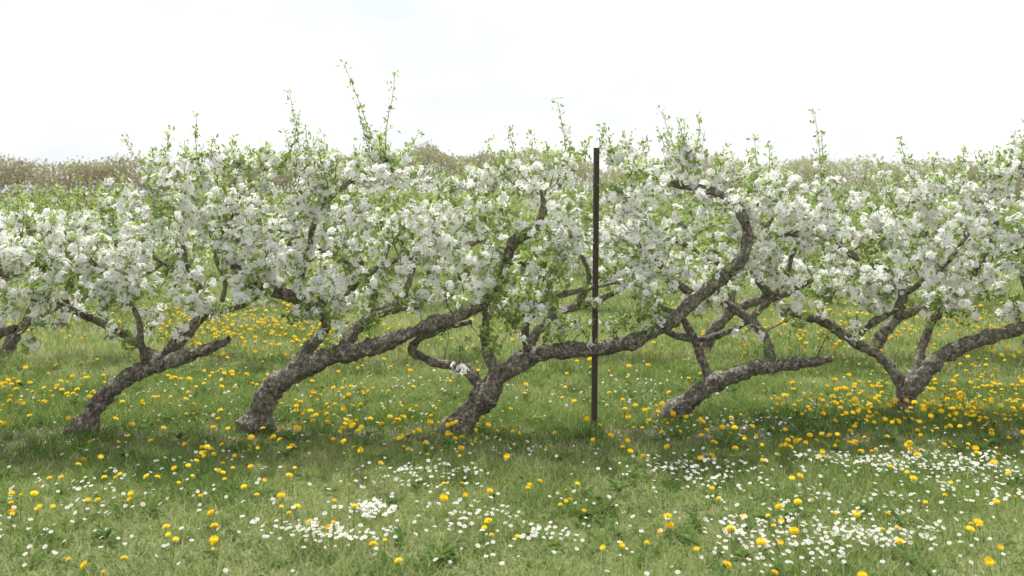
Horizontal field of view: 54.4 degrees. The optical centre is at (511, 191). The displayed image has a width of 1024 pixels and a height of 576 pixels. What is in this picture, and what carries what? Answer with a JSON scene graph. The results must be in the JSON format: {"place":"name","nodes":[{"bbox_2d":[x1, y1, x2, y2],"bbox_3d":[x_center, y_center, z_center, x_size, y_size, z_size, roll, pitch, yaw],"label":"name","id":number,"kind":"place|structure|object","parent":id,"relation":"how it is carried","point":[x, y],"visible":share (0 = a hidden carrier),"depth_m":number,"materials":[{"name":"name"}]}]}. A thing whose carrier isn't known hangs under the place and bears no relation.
{"place":"outdoors","nodes":[
{"label":"outdoors","id":0,"kind":"place"},
{"bbox_2d":[0,192,1023,575],"bbox_3d":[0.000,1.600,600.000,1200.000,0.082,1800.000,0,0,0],"label":"ground","id":1,"kind":"structure","parent":0,"point":[460,506],"depth_m":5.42,"materials":[{"name":"green plant"}]},
{"bbox_2d":[0,180,73,354],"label":"apple tree","id":2,"kind":"object","parent":1,"relation":"on","point":[35,293],"visible":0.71,"depth_m":6.44,"materials":[{"name":"white plant"}]},
{"bbox_2d":[0,184,137,356],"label":"apple tree","id":3,"kind":"object","parent":1,"relation":"on","point":[12,340],"visible":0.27,"depth_m":9.75,"materials":[{"name":"white plant"}]},
{"bbox_2d":[0,125,233,437],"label":"apple tree","id":4,"kind":"object","parent":1,"relation":"on","point":[109,272],"visible":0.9,"depth_m":6.53,"materials":[{"name":"white plant"}]},
{"bbox_2d":[93,213,281,349],"bbox_3d":[-3.114,0.924,9.773,1.913,1.628,1.356,0,0,6],"label":"apple tree","id":5,"kind":"object","parent":1,"relation":"on","point":[153,290],"visible":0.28,"depth_m":9.68,"materials":[{"name":"white plant"}]},
{"bbox_2d":[165,59,514,434],"bbox_3d":[-1.117,0.444,6.571,2.272,2.645,1.551,0,0,0],"label":"apple tree","id":6,"kind":"object","parent":1,"relation":"on","point":[304,362],"visible":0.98,"depth_m":6.50,"materials":[{"name":"white plant"}]},
{"bbox_2d":[239,176,484,343],"bbox_3d":[-1.417,0.808,9.593,2.450,1.904,1.533,0,0,-13],"label":"apple tree","id":7,"kind":"object","parent":1,"relation":"on","point":[402,234],"visible":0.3,"depth_m":9.66,"materials":[{"name":"white plant"}]},
{"bbox_2d":[0,294,1023,575],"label":"dandelions","id":8,"kind":"object","parent":1,"relation":"on","point":[666,446],"visible":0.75,"depth_m":6.53,"materials":[{"name":"yellow plant"}]},
{"bbox_2d":[0,169,1023,309],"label":"distant apple trees","id":9,"kind":"object","parent":1,"relation":"on","point":[515,211],"visible":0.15,"depth_m":18.57,"materials":[{"name":"white plant"}]},
{"bbox_2d":[0,350,1023,575],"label":"daisies","id":10,"kind":"object","parent":1,"relation":"on","point":[666,466],"visible":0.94,"depth_m":4.84,"materials":[{"name":"white plant"}]},
{"bbox_2d":[0,140,1023,237],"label":"hedge","id":11,"kind":"object","parent":1,"relation":"on","point":[104,171],"visible":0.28,"depth_m":31.45,"materials":[{"name":"green plant"}]},
{"bbox_2d":[437,178,648,349],"bbox_3d":[0.292,0.804,9.718,2.132,1.883,1.297,0,0,-2],"label":"apple tree","id":12,"kind":"object","parent":1,"relation":"on","point":[534,335],"visible":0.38,"depth_m":9.70,"materials":[{"name":"white plant"}]},
{"bbox_2d":[591,148,599,430],"bbox_3d":[0.558,0.805,6.671,0.034,2.190,0.047,1,0,-8],"label":"metal post","id":13,"kind":"object","parent":1,"relation":"on","point":[595,267],"visible":0.9,"depth_m":6.66,"materials":[{"name":"metal"}]},
{"bbox_2d":[407,97,784,437],"bbox_3d":[0.533,0.568,6.689,2.468,2.422,1.121,0,0,0],"label":"apple tree","id":14,"kind":"object","parent":1,"relation":"on","point":[484,395],"visible":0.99,"depth_m":6.57,"materials":[{"name":"white plant"}]},
{"bbox_2d":[601,155,850,352],"bbox_3d":[2.053,0.699,9.745,2.414,2.131,1.380,0,0,2],"label":"apple tree","id":15,"kind":"object","parent":1,"relation":"on","point":[719,323],"visible":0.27,"depth_m":9.74,"materials":[{"name":"white plant"}]},
{"bbox_2d":[589,123,879,424],"bbox_3d":[1.479,0.661,7.029,1.909,2.258,0.980,0,0,-5],"label":"apple tree","id":16,"kind":"object","parent":1,"relation":"on","point":[709,384],"visible":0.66,"depth_m":6.91,"materials":[{"name":"white plant"}]},
{"bbox_2d":[705,108,1023,415],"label":"apple tree","id":17,"kind":"object","parent":1,"relation":"on","point":[921,194],"visible":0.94,"depth_m":6.97,"materials":[{"name":"white plant"}]},
{"bbox_2d":[778,186,1012,355],"bbox_3d":[3.694,0.852,9.598,2.210,1.801,1.451,0,0,2],"label":"apple tree","id":18,"kind":"object","parent":1,"relation":"on","point":[884,331],"visible":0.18,"depth_m":9.61,"materials":[{"name":"white plant"}]},
{"bbox_2d":[927,192,1023,346],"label":"apple tree","id":19,"kind":"object","parent":1,"relation":"on","point":[1015,251],"visible":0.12,"depth_m":10.13,"materials":[{"name":"white plant"}]},
{"bbox_2d":[979,118,1023,289],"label":"apple tree","id":20,"kind":"object","parent":1,"relation":"on","point":[1015,268],"visible":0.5,"depth_m":7.23,"materials":[{"name":"white plant"}]},
{"bbox_2d":[0,0,1023,191],"label":"sky","id":21,"kind":"structure","parent":0,"point":[77,76],"materials":[{"name":"white"}]}
]}

